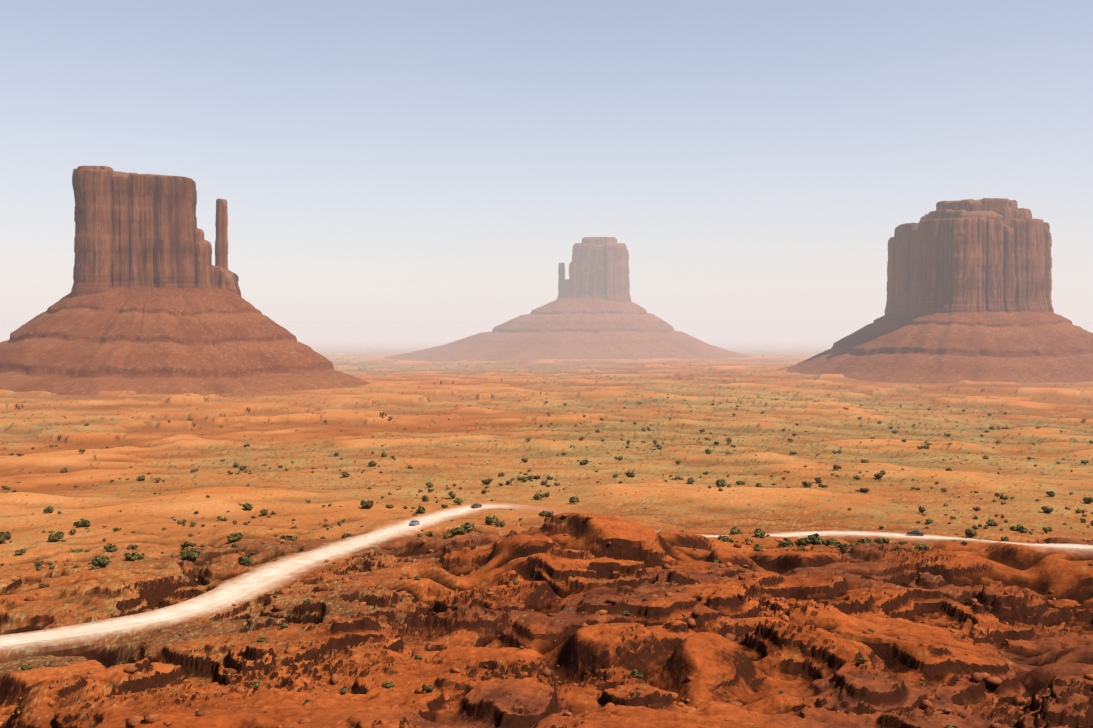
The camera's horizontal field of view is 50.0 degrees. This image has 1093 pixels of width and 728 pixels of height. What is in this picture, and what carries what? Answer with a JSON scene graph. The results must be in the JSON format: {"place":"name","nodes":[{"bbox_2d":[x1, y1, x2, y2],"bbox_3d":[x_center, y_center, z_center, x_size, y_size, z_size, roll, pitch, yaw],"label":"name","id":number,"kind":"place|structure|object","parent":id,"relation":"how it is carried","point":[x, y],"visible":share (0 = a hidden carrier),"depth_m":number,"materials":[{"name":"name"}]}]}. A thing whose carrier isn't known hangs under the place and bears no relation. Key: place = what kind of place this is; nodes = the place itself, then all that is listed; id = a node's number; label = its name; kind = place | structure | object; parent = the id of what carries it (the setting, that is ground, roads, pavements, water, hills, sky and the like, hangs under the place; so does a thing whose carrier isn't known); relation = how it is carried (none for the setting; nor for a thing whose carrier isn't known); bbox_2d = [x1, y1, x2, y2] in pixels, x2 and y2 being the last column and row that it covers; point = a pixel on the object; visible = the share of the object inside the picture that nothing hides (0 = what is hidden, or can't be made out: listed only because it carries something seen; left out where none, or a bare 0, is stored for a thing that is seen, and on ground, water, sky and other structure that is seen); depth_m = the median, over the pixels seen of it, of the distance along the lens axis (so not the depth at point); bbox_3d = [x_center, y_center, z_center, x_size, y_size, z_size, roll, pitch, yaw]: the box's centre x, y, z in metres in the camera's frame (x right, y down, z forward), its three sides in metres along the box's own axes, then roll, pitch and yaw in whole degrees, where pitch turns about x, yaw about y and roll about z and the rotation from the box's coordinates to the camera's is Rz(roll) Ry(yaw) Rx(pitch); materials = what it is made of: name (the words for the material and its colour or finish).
{"place":"outdoors","nodes":[
{"label":"outdoors","id":0,"kind":"place"},
{"bbox_2d":[0,321,1092,727],"bbox_3d":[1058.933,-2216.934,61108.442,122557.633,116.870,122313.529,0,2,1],"label":"desert ground","id":1,"kind":"structure","parent":0,"point":[810,665],"depth_m":356.86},
{"bbox_2d":[0,166,369,394],"bbox_3d":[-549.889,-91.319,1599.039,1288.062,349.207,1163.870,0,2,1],"label":"butte","id":2,"kind":"object","parent":1,"relation":"on","point":[153,301],"visible":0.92,"depth_m":1539.99,"materials":[{"name":"red stone"}]},
{"bbox_2d":[0,392,1092,727],"bbox_3d":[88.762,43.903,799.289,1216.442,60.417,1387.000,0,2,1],"label":"shrubs","id":3,"kind":"object","parent":1,"relation":"on","point":[490,520],"visible":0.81,"depth_m":473.72,"materials":[{"name":"green plant"}]},
{"bbox_2d":[0,514,1092,727],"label":"loose rocks","id":4,"kind":"object","parent":1,"relation":"on","point":[136,720],"visible":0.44,"depth_m":205.39,"materials":[{"name":"brown stone"}]},
{"bbox_2d":[384,237,750,361],"bbox_3d":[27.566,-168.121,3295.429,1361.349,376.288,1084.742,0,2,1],"label":"butte","id":5,"kind":"object","parent":1,"relation":"on","point":[592,311],"visible":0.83,"depth_m":3151.67,"materials":[{"name":"red stone"}]},
{"bbox_2d":[775,198,1092,383],"bbox_3d":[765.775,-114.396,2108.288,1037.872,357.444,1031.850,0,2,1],"label":"butte","id":6,"kind":"object","parent":1,"relation":"on","point":[969,285],"visible":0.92,"depth_m":1977.82,"materials":[{"name":"red stone"}]},
{"bbox_2d":[0,505,1092,646],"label":"dirt track","id":7,"kind":"structure","parent":0,"point":[254,582],"depth_m":311.32,"materials":[{"name":"beige soil"}]},
{"bbox_2d":[409,520,419,525],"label":"car","id":8,"kind":"object","parent":7,"relation":"on","point":[414,522],"visible":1,"depth_m":450.65,"materials":[{"name":"silver paint"}]},
{"bbox_2d":[471,503,481,507],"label":"car","id":9,"kind":"object","parent":7,"relation":"on","point":[475,505],"visible":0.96,"depth_m":510.62,"materials":[{"name":"grey paint"}]},
{"bbox_2d":[906,530,924,535],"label":"car","id":10,"kind":"object","parent":7,"relation":"on","point":[915,532],"visible":1,"depth_m":422.30,"materials":[{"name":"grey paint"}]},
{"bbox_2d":[0,320,1092,331],"bbox_3d":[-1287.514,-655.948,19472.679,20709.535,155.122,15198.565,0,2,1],"label":"haze","id":11,"kind":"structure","parent":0,"point":[1086,325],"depth_m":16256.35,"materials":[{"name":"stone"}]},
{"bbox_2d":[0,0,1092,320],"label":"sky","id":12,"kind":"structure","parent":0,"point":[370,160],"materials":[{"name":"blue"}]}
]}

